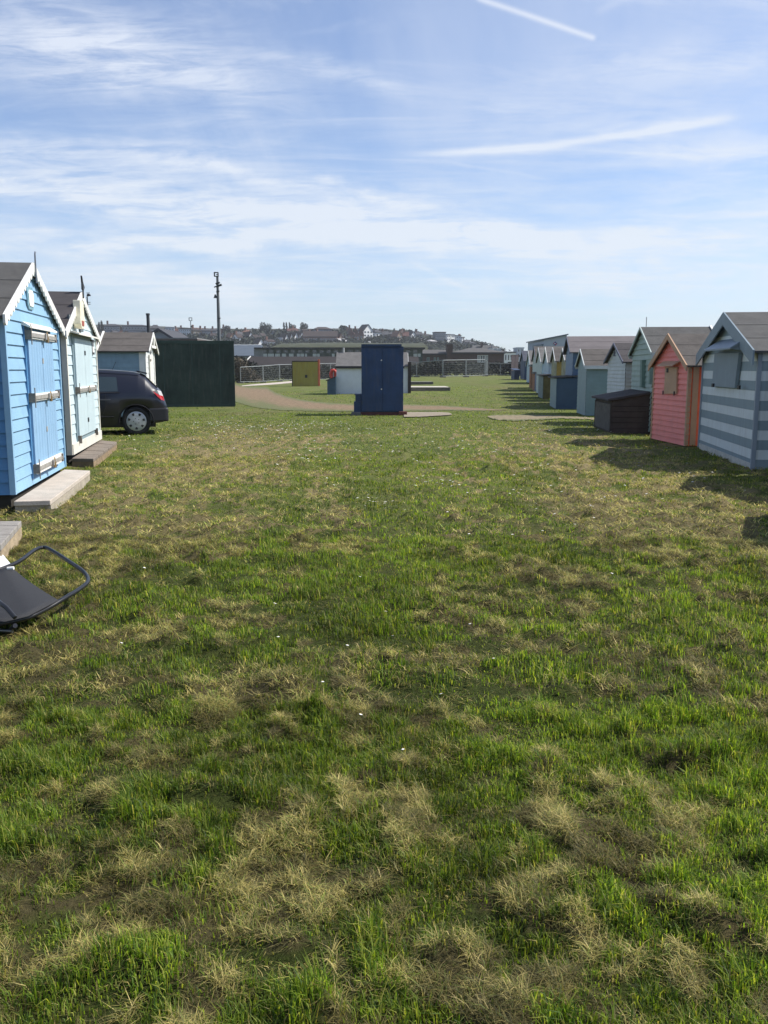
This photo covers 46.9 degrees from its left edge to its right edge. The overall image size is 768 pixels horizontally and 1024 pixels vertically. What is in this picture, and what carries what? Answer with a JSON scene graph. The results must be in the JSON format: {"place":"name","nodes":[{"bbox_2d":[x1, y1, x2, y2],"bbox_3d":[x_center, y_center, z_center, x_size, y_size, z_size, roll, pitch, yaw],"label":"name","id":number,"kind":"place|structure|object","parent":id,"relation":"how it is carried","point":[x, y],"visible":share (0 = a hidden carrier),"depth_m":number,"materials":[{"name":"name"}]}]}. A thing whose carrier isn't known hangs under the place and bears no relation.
{"place":"outdoors","nodes":[
{"label":"outdoors","id":0,"kind":"place"},
{"bbox_2d":[234,345,262,366],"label":"grey shed","id":1,"kind":"structure","parent":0,"point":[245,351],"depth_m":229.98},
{"bbox_2d":[96,324,476,351],"bbox_3d":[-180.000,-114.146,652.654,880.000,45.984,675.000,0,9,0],"label":"hillside","id":2,"kind":"structure","parent":0,"point":[162,327],"depth_m":580.72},
{"bbox_2d":[103,321,120,331],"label":"hillside house","id":3,"kind":"structure","parent":2,"relation":"on","point":[110,327],"depth_m":505.71,"materials":[{"name":"grey"}]},
{"bbox_2d":[122,321,146,331],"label":"hillside house","id":4,"kind":"structure","parent":2,"relation":"on","point":[134,328],"depth_m":509.44,"materials":[{"name":"grey"}]},
{"bbox_2d":[150,325,159,330],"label":"hillside house","id":5,"kind":"structure","parent":2,"relation":"on","point":[153,327],"depth_m":512.72,"materials":[{"name":"grey"}]},
{"bbox_2d":[165,327,174,330],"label":"hillside house","id":6,"kind":"structure","parent":2,"relation":"on","point":[171,328],"depth_m":504.10,"materials":[{"name":"grey"}]},
{"bbox_2d":[178,325,190,335],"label":"hillside house","id":7,"kind":"structure","parent":2,"relation":"on","point":[186,331],"depth_m":506.64,"materials":[{"name":"grey"}]},
{"bbox_2d":[191,325,201,336],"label":"hillside house","id":8,"kind":"structure","parent":2,"relation":"on","point":[195,330],"depth_m":509.30,"materials":[{"name":"grey"}]},
{"bbox_2d":[202,326,216,334],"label":"hillside house","id":9,"kind":"structure","parent":2,"relation":"on","point":[206,331],"depth_m":509.85,"materials":[{"name":"grey"}]},
{"bbox_2d":[226,333,233,338],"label":"hillside house","id":10,"kind":"structure","parent":2,"relation":"on","point":[228,335],"depth_m":493.95,"materials":[{"name":"grey"}]},
{"bbox_2d":[233,331,243,339],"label":"hillside house","id":11,"kind":"structure","parent":2,"relation":"on","point":[238,336],"depth_m":491.47,"materials":[{"name":"white paint"}]},
{"bbox_2d":[244,331,252,337],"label":"hillside house","id":12,"kind":"structure","parent":2,"relation":"on","point":[247,333],"depth_m":502.22,"materials":[{"name":"white paint"}]},
{"bbox_2d":[253,338,263,344],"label":"hillside house","id":13,"kind":"structure","parent":2,"relation":"on","point":[258,341],"depth_m":461.57,"materials":[{"name":"white paint"}]},
{"bbox_2d":[258,322,271,332],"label":"tree","id":14,"kind":"object","parent":2,"relation":"on","point":[264,327],"visible":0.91,"depth_m":537.62,"materials":[{"name":"plant"}]},
{"bbox_2d":[263,336,275,344],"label":"hillside house","id":15,"kind":"structure","parent":2,"relation":"on","point":[266,340],"depth_m":464.59,"materials":[{"name":"white paint"}]},
{"bbox_2d":[280,333,288,339],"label":"hillside house","id":16,"kind":"structure","parent":2,"relation":"on","point":[284,335],"depth_m":489.09,"materials":[{"name":"white paint"}]},
{"bbox_2d":[291,332,298,339],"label":"hillside house","id":17,"kind":"structure","parent":2,"relation":"on","point":[295,334],"depth_m":495.24,"materials":[{"name":"white paint"}]},
{"bbox_2d":[97,328,510,351],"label":"hillside undergrowth","id":18,"kind":"object","parent":2,"relation":"on","point":[438,345],"visible":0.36,"depth_m":488.96,"materials":[{"name":"plant"}]},
{"bbox_2d":[299,322,308,329],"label":"tree","id":19,"kind":"object","parent":2,"relation":"on","point":[304,325],"visible":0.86,"depth_m":554.98,"materials":[{"name":"plant"}]},
{"bbox_2d":[302,331,337,341],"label":"hillside house","id":20,"kind":"structure","parent":2,"relation":"on","point":[322,335],"depth_m":479.39,"materials":[{"name":"brown"}]},
{"bbox_2d":[312,327,332,330],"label":"hillside house","id":21,"kind":"structure","parent":2,"relation":"on","point":[323,329],"depth_m":525.51,"materials":[{"name":"grey"}]},
{"bbox_2d":[339,325,346,330],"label":"tree","id":22,"kind":"object","parent":2,"relation":"on","point":[342,327],"visible":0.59,"depth_m":547.26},
{"bbox_2d":[347,325,353,336],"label":"hillside house","id":23,"kind":"structure","parent":2,"relation":"on","point":[350,333],"depth_m":495.63,"materials":[{"name":"grey"}]},
{"bbox_2d":[353,326,358,340],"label":"hillside house","id":24,"kind":"structure","parent":2,"relation":"on","point":[356,335],"depth_m":489.90,"materials":[{"name":"grey"}]},
{"bbox_2d":[359,328,363,338],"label":"hillside house","id":25,"kind":"structure","parent":2,"relation":"on","point":[361,334],"depth_m":493.41,"materials":[{"name":"grey"}]},
{"bbox_2d":[357,324,373,338],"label":"hillside house","id":26,"kind":"structure","parent":2,"relation":"on","point":[367,329],"depth_m":497.74,"materials":[{"name":"white paint"}]},
{"bbox_2d":[373,330,382,335],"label":"hillside house","id":27,"kind":"structure","parent":2,"relation":"on","point":[376,332],"depth_m":511.20,"materials":[{"name":"white paint"}]},
{"bbox_2d":[381,328,388,335],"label":"hillside house","id":28,"kind":"structure","parent":2,"relation":"on","point":[386,333],"depth_m":513.56,"materials":[{"name":"grey"}]},
{"bbox_2d":[391,331,402,339],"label":"hillside house","id":29,"kind":"structure","parent":2,"relation":"on","point":[396,334],"depth_m":503.80,"materials":[{"name":"grey"}]},
{"bbox_2d":[402,329,408,339],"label":"hillside house","id":30,"kind":"structure","parent":2,"relation":"on","point":[406,334],"depth_m":507.62,"materials":[{"name":"grey"}]},
{"bbox_2d":[408,331,415,336],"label":"hillside house","id":31,"kind":"structure","parent":2,"relation":"on","point":[411,333],"depth_m":515.43,"materials":[{"name":"white paint"}]},
{"bbox_2d":[415,329,422,336],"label":"hillside house","id":32,"kind":"structure","parent":2,"relation":"on","point":[418,333],"depth_m":525.27,"materials":[{"name":"grey"}]},
{"bbox_2d":[432,332,445,342],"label":"hillside house","id":33,"kind":"structure","parent":2,"relation":"on","point":[440,336],"depth_m":510.18,"materials":[{"name":"grey"}]},
{"bbox_2d":[446,334,450,341],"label":"hillside house","id":34,"kind":"structure","parent":2,"relation":"on","point":[448,337],"depth_m":520.08,"materials":[{"name":"white paint"}]},
{"bbox_2d":[455,335,461,343],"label":"hillside house","id":35,"kind":"structure","parent":2,"relation":"on","point":[457,337],"depth_m":528.21,"materials":[{"name":"grey"}]},
{"bbox_2d":[273,342,427,349],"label":"grass bank","id":36,"kind":"structure","parent":0,"point":[335,344],"depth_m":248.37,"materials":[{"name":"plant"}]},
{"bbox_2d":[235,384,500,410],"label":"gravel track","id":37,"kind":"structure","parent":0,"point":[263,397],"depth_m":36.84,"materials":[{"name":"gravel"}]},
{"bbox_2d":[0,372,767,1023],"bbox_3d":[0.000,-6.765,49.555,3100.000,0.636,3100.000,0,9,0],"label":"ground","id":38,"kind":"structure","parent":0,"point":[278,952],"depth_m":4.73,"materials":[{"name":"plant"}]},
{"bbox_2d":[0,555,9,566],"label":"white board","id":39,"kind":"object","parent":38,"relation":"on","point":[4,561],"visible":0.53,"depth_m":6.32,"materials":[{"name":"plastic"}]},
{"bbox_2d":[0,521,21,557],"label":"wooden step","id":40,"kind":"object","parent":38,"relation":"on","point":[10,534],"visible":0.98,"depth_m":7.14,"materials":[{"name":"wood"}]},
{"bbox_2d":[0,251,65,510],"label":"beach hut","id":41,"kind":"object","parent":38,"relation":"on","point":[32,446],"visible":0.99,"depth_m":9.81,"materials":[{"name":"blue paint"}]},
{"bbox_2d":[26,331,47,463],"bbox_3d":[-3.993,-1.326,10.187,0.049,1.480,0.710,-1,9,-9],"label":"door","id":42,"kind":"structure","parent":41,"relation":"in","point":[35,362],"depth_m":10.11,"materials":[{"name":"blue paint"}]},
{"bbox_2d":[41,333,58,457],"bbox_3d":[-4.097,-1.426,10.808,0.043,1.480,0.614,-1,9,-9],"label":"door","id":43,"kind":"structure","parent":41,"relation":"in","point":[47,348],"depth_m":10.80,"materials":[{"name":"blue paint"}]},
{"bbox_2d":[0,545,89,632],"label":"folding chair","id":44,"kind":"object","parent":38,"relation":"on","point":[22,598],"visible":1,"depth_m":5.17,"materials":[{"name":"black fabric"}]},
{"bbox_2d":[14,469,89,513],"bbox_3d":[-3.812,-0.233,10.383,0.359,0.220,2.931,-2,9,-10],"label":"concrete step","id":45,"kind":"object","parent":38,"relation":"on","point":[53,492],"visible":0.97,"depth_m":9.79,"materials":[{"name":"concrete"}]},
{"bbox_2d":[48,276,101,465],"bbox_3d":[-6.745,-2.304,14.466,3.830,3.050,3.722,-2,9,-10],"label":"beach hut","id":46,"kind":"object","parent":38,"relation":"on","point":[80,382],"visible":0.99,"depth_m":14.04,"materials":[{"name":"paint"}]},
{"bbox_2d":[73,338,88,435],"bbox_3d":[-4.898,-2.012,14.288,0.043,1.530,0.955,-2,9,-10],"label":"door","id":47,"kind":"structure","parent":46,"relation":"in","point":[78,344],"depth_m":14.19,"materials":[{"name":"paint"}]},
{"bbox_2d":[84,340,95,431],"bbox_3d":[-5.052,-2.151,15.153,0.051,1.530,0.911,-2,9,-10],"label":"door","id":48,"kind":"structure","parent":46,"relation":"in","point":[87,344],"depth_m":15.16,"materials":[{"name":"paint"}]},
{"bbox_2d":[72,440,116,467],"bbox_3d":[-4.821,-0.967,14.939,0.353,0.220,3.664,-2,9,-11],"label":"wooden step","id":49,"kind":"object","parent":38,"relation":"on","point":[98,452],"visible":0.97,"depth_m":14.08,"materials":[{"name":"wood"}]},
{"bbox_2d":[96,331,158,416],"bbox_3d":[-8.929,-3.678,23.859,5.420,2.377,2.793,-1,9,-9],"label":"beach hut","id":50,"kind":"object","parent":38,"relation":"on","point":[128,351],"visible":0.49,"depth_m":22.99,"materials":[{"name":"blue paint"}]},
{"bbox_2d":[149,354,153,382],"bbox_3d":[-6.365,-3.482,24.302,0.039,1.650,0.820,-1,9,-9],"label":"door","id":51,"kind":"structure","parent":50,"relation":"in","point":[150,356],"depth_m":24.13,"materials":[{"name":"wood"}]},
{"bbox_2d":[98,362,168,434],"bbox_3d":[-7.140,-2.575,20.025,4.325,1.625,1.800,-3,9,-15],"label":"parked car","id":52,"kind":"object","parent":38,"relation":"on","point":[137,398],"visible":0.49,"depth_m":19.62,"materials":[{"name":"black paint"}]},
{"bbox_2d":[146,313,150,354],"bbox_3d":[-6.470,-3.976,24.479,0.102,2.968,0.102,-4,10,-22],"label":"flue pole","id":53,"kind":"object","parent":38,"relation":"on","point":[148,321],"visible":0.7,"depth_m":24.26,"materials":[{"name":"metal"}]},
{"bbox_2d":[152,328,187,337],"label":"gabled building","id":54,"kind":"structure","parent":38,"relation":"on","point":[161,333],"depth_m":90.32,"materials":[{"name":"grey paint"}]},
{"bbox_2d":[155,338,212,340],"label":"flat annex","id":55,"kind":"object","parent":38,"relation":"on","point":[192,339],"visible":0.14,"depth_m":86.16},
{"bbox_2d":[155,340,235,406],"bbox_3d":[-9.036,-5.533,35.497,6.010,2.580,2.445,-2,9,-9],"label":"storage container","id":56,"kind":"object","parent":38,"relation":"on","point":[194,373],"visible":0.52,"depth_m":34.59,"materials":[{"name":"metal"}]},
{"bbox_2d":[214,272,221,340],"bbox_3d":[-8.404,-8.881,45.110,0.467,6.496,0.303,0,9,0],"label":"floodlight mast","id":57,"kind":"object","parent":38,"relation":"on","point":[218,284],"visible":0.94,"depth_m":44.86,"materials":[{"name":"metal"}]},
{"bbox_2d":[234,356,262,382],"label":"dead brambles","id":58,"kind":"object","parent":38,"relation":"on","point":[245,369],"visible":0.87,"depth_m":97.31,"materials":[{"name":"plant"}]},
{"bbox_2d":[237,366,262,382],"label":"fence panel","id":59,"kind":"object","parent":38,"relation":"on","point":[252,375],"visible":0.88,"depth_m":96.23,"materials":[{"name":"metal"}]},
{"bbox_2d":[242,381,291,385],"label":"paved strip","id":60,"kind":"object","parent":38,"relation":"on","point":[269,383],"visible":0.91,"depth_m":91.64,"materials":[{"name":"concrete"}]},
{"bbox_2d":[260,364,279,382],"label":"fence panel","id":61,"kind":"object","parent":38,"relation":"on","point":[271,373],"visible":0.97,"depth_m":104.05,"materials":[{"name":"metal"}]},
{"bbox_2d":[278,364,291,380],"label":"fence panel","id":62,"kind":"object","parent":38,"relation":"on","point":[286,369],"visible":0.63,"depth_m":111.02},
{"bbox_2d":[292,359,319,385],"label":"plywood enclosure","id":63,"kind":"object","parent":38,"relation":"on","point":[305,373],"visible":0.87,"depth_m":77.10,"materials":[{"name":"yellow wood"}]},
{"bbox_2d":[326,376,336,394],"bbox_3d":[-3.035,-7.338,51.336,0.574,1.068,1.640,0,9,0],"label":"lean to box","id":64,"kind":"object","parent":38,"relation":"on","point":[331,386],"visible":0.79,"depth_m":50.62,"materials":[{"name":"blue paint"}]},
{"bbox_2d":[329,368,335,377],"bbox_3d":[-3.271,-8.534,57.271,0.550,1.543,0.245,0,9,0],"label":"life ring stand","id":65,"kind":"object","parent":38,"relation":"on","point":[332,373],"visible":0.59,"depth_m":57.13,"materials":[{"name":"plastic"}]},
{"bbox_2d":[247,356,418,377],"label":"tiled hall","id":66,"kind":"structure","parent":38,"relation":"on","point":[269,360],"depth_m":150.63,"materials":[{"name":"brick"}]},
{"bbox_2d":[254,347,424,372],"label":"long hall","id":67,"kind":"structure","parent":38,"relation":"on","point":[308,351],"depth_m":182.03,"materials":[{"name":"grey glass"}]},
{"bbox_2d":[351,393,361,415],"bbox_3d":[-0.886,-3.499,28.810,0.324,0.690,1.010,0,9,0],"label":"side box","id":68,"kind":"object","parent":38,"relation":"on","point":[358,405],"visible":0.94,"depth_m":28.45,"materials":[{"name":"blue paint"}]},
{"bbox_2d":[335,348,410,393],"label":"white shed","id":69,"kind":"structure","parent":38,"relation":"on","point":[348,369],"depth_m":51.37,"materials":[{"name":"wood"}]},
{"bbox_2d":[234,355,520,380],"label":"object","id":70,"kind":"object","parent":38,"relation":"on","point":[426,366],"visible":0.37,"depth_m":117.09,"materials":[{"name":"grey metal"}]},
{"bbox_2d":[361,344,406,415],"bbox_3d":[-0.016,-4.276,28.690,1.506,2.262,1.200,0,9,0],"label":"tall cabinet","id":71,"kind":"object","parent":38,"relation":"on","point":[382,379],"visible":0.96,"depth_m":28.23,"materials":[{"name":"blue paint"}]},
{"bbox_2d":[120,413,711,749],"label":"daisies","id":72,"kind":"object","parent":38,"relation":"on","point":[383,449],"visible":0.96,"depth_m":18.28,"materials":[{"name":"plant"}]},
{"bbox_2d":[411,381,432,384],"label":"raised slab","id":73,"kind":"structure","parent":38,"relation":"on","point":[420,382],"depth_m":63.95,"materials":[{"name":"concrete"}]},
{"bbox_2d":[404,412,451,416],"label":"concrete slab","id":74,"kind":"structure","parent":38,"relation":"on","point":[415,414],"depth_m":28.29,"materials":[{"name":"concrete"}]},
{"bbox_2d":[414,360,442,376],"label":"fence panel","id":75,"kind":"object","parent":38,"relation":"on","point":[430,365],"visible":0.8,"depth_m":100.08,"materials":[{"name":"metal"}]},
{"bbox_2d":[411,386,449,390],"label":"raised slab","id":76,"kind":"structure","parent":38,"relation":"on","point":[429,388],"depth_m":54.04,"materials":[{"name":"concrete"}]},
{"bbox_2d":[440,360,465,377],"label":"fence panel","id":77,"kind":"object","parent":38,"relation":"on","point":[453,371],"visible":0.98,"depth_m":99.84,"materials":[{"name":"metal"}]},
{"bbox_2d":[422,344,504,373],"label":"brick hall","id":78,"kind":"structure","parent":38,"relation":"on","point":[467,354],"depth_m":197.12,"materials":[{"name":"brown tile"}]},
{"bbox_2d":[463,359,484,376],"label":"fence panel","id":79,"kind":"object","parent":38,"relation":"on","point":[476,370],"visible":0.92,"depth_m":110.30,"materials":[{"name":"metal"}]},
{"bbox_2d":[482,359,487,375],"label":"fence panel","id":80,"kind":"object","parent":38,"relation":"on","point":[486,368],"visible":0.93,"depth_m":122.12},
{"bbox_2d":[471,342,503,351],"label":"mansard block","id":81,"kind":"structure","parent":38,"relation":"on","point":[492,347],"depth_m":269.37,"materials":[{"name":"brick"}]},
{"bbox_2d":[488,363,500,375],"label":"fence panel","id":82,"kind":"object","parent":38,"relation":"on","point":[495,366],"visible":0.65,"depth_m":129.59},
{"bbox_2d":[504,352,515,371],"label":"hotel","id":83,"kind":"structure","parent":38,"relation":"on","point":[507,357],"depth_m":325.06,"materials":[{"name":"white paint"}]},
{"bbox_2d":[511,355,514,370],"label":"wooden post","id":84,"kind":"object","parent":38,"relation":"on","point":[513,361],"visible":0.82,"depth_m":90.94,"materials":[{"name":"wood"}]},
{"bbox_2d":[511,368,519,378],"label":"covered stack","id":85,"kind":"object","parent":38,"relation":"on","point":[515,373],"visible":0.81,"depth_m":79.51,"materials":[{"name":"plastic"}]},
{"bbox_2d":[515,355,517,368],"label":"wooden post","id":86,"kind":"object","parent":38,"relation":"on","point":[516,361],"visible":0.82,"depth_m":90.90,"materials":[{"name":"wood"}]},
{"bbox_2d":[513,347,523,360],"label":"tower block","id":87,"kind":"structure","parent":38,"relation":"on","point":[518,350],"depth_m":413.41,"materials":[{"name":"grey"}]},
{"bbox_2d":[519,351,527,378],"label":"beach hut","id":88,"kind":"object","parent":38,"relation":"on","point":[523,368],"visible":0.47,"depth_m":76.21,"materials":[{"name":"wood"}]},
{"bbox_2d":[525,350,532,381],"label":"beach hut","id":89,"kind":"object","parent":38,"relation":"on","point":[528,359],"visible":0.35,"depth_m":66.29,"materials":[{"name":"wood"}]},
{"bbox_2d":[529,365,532,388],"bbox_3d":[10.098,-8.883,57.838,1.260,1.590,1.976,1,9,7],"label":"storage box","id":90,"kind":"object","parent":38,"relation":"on","point":[530,377],"visible":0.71,"depth_m":57.11,"materials":[{"name":"wood"}]},
{"bbox_2d":[531,372,536,390],"bbox_3d":[9.538,-8.051,54.300,0.910,1.240,1.855,1,9,5],"label":"storage box","id":91,"kind":"object","parent":38,"relation":"on","point":[534,374],"visible":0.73,"depth_m":53.59,"materials":[{"name":"wood"}]},
{"bbox_2d":[535,348,544,392],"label":"beach hut","id":92,"kind":"object","parent":38,"relation":"on","point":[538,361],"visible":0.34,"depth_m":49.59,"materials":[{"name":"wood"}]},
{"bbox_2d":[488,414,593,420],"bbox_3d":[4.878,-2.829,26.601,3.414,0.026,3.837,0,9,0],"label":"gravel patch","id":93,"kind":"object","parent":38,"relation":"on","point":[513,417],"visible":0.84,"depth_m":26.82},
{"bbox_2d":[537,374,550,398],"bbox_3d":[8.540,-6.438,45.017,1.310,1.310,3.412,1,9,6],"label":"storage box","id":94,"kind":"object","parent":38,"relation":"on","point":[543,386],"visible":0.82,"depth_m":43.51,"materials":[{"name":"wood"}]},
{"bbox_2d":[526,334,567,349],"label":"clad building","id":95,"kind":"structure","parent":38,"relation":"on","point":[559,340],"depth_m":122.84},
{"bbox_2d":[542,347,551,375],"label":"beach hut","id":96,"kind":"object","parent":38,"relation":"on","point":[546,359],"visible":0.21,"depth_m":45.05,"materials":[{"name":"wood"}]},
{"bbox_2d":[531,346,563,373],"bbox_3d":[10.601,-8.902,54.676,2.766,2.634,3.230,1,9,5],"label":"beach hut","id":97,"kind":"object","parent":38,"relation":"on","point":[534,354],"visible":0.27,"depth_m":54.49,"materials":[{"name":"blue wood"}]},
{"bbox_2d":[549,347,563,375],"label":"beach hut","id":98,"kind":"object","parent":38,"relation":"on","point":[554,360],"visible":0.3,"depth_m":40.95,"materials":[{"name":"yellow wood"}]},
{"bbox_2d":[559,348,565,374],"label":"beach hut","id":99,"kind":"object","parent":38,"relation":"on","point":[562,359],"visible":0.16,"depth_m":38.08,"materials":[{"name":"wood"}]},
{"bbox_2d":[548,375,577,408],"bbox_3d":[7.294,-4.665,34.011,1.780,1.300,3.024,1,9,6],"label":"storage box","id":100,"kind":"object","parent":38,"relation":"on","point":[563,391],"visible":0.59,"depth_m":32.67,"materials":[{"name":"blue paint"}]},
{"bbox_2d":[575,349,609,415],"bbox_3d":[7.339,-4.229,28.604,2.066,2.117,2.334,1,9,5],"label":"beach hut","id":101,"kind":"object","parent":38,"relation":"on","point":[591,367],"visible":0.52,"depth_m":27.77,"materials":[{"name":"teal paint"}]},
{"bbox_2d":[562,336,635,377],"bbox_3d":[9.758,-5.447,34.220,5.406,2.677,4.298,1,9,8],"label":"beach hut","id":102,"kind":"object","parent":38,"relation":"on","point":[573,345],"visible":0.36,"depth_m":33.53,"materials":[{"name":"blue paint"}]},
{"bbox_2d":[603,343,632,392],"bbox_3d":[7.613,-3.535,24.160,2.786,2.140,2.271,0,9,1],"label":"beach hut","id":103,"kind":"object","parent":38,"relation":"on","point":[619,362],"visible":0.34,"depth_m":23.87,"materials":[{"name":"wood"}]},
{"bbox_2d":[591,386,652,433],"bbox_3d":[5.887,-2.489,21.316,1.400,1.038,2.411,1,9,4],"label":"storage chest","id":104,"kind":"object","parent":38,"relation":"on","point":[625,411],"visible":0.73,"depth_m":20.25,"materials":[{"name":"wood"}]},
{"bbox_2d":[628,325,712,431],"bbox_3d":[7.683,-3.193,21.005,3.266,2.427,2.786,1,9,5],"label":"beach hut","id":105,"kind":"object","parent":38,"relation":"on","point":[647,342],"visible":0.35,"depth_m":20.69,"materials":[{"name":"green paint"}]},
{"bbox_2d":[648,333,708,445],"bbox_3d":[7.123,-2.478,17.600,3.230,2.157,2.104,0,9,-2],"label":"beach hut","id":106,"kind":"object","parent":38,"relation":"on","point":[676,387],"visible":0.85,"depth_m":17.19,"materials":[{"name":"pink paint"}]},
{"bbox_2d":[695,312,767,469],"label":"beach hut","id":107,"kind":"object","parent":38,"relation":"on","point":[732,353],"visible":0.99,"depth_m":13.80,"materials":[{"name":"paint"}]},
{"bbox_2d":[0,419,767,1023],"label":"cut grass","id":108,"kind":"structure","parent":0,"point":[556,817],"depth_m":2.98,"materials":[{"name":"plant"}]},
{"bbox_2d":[0,0,767,351],"label":"sky","id":109,"kind":"structure","parent":0,"point":[507,174],"materials":[{"name":"blue"}]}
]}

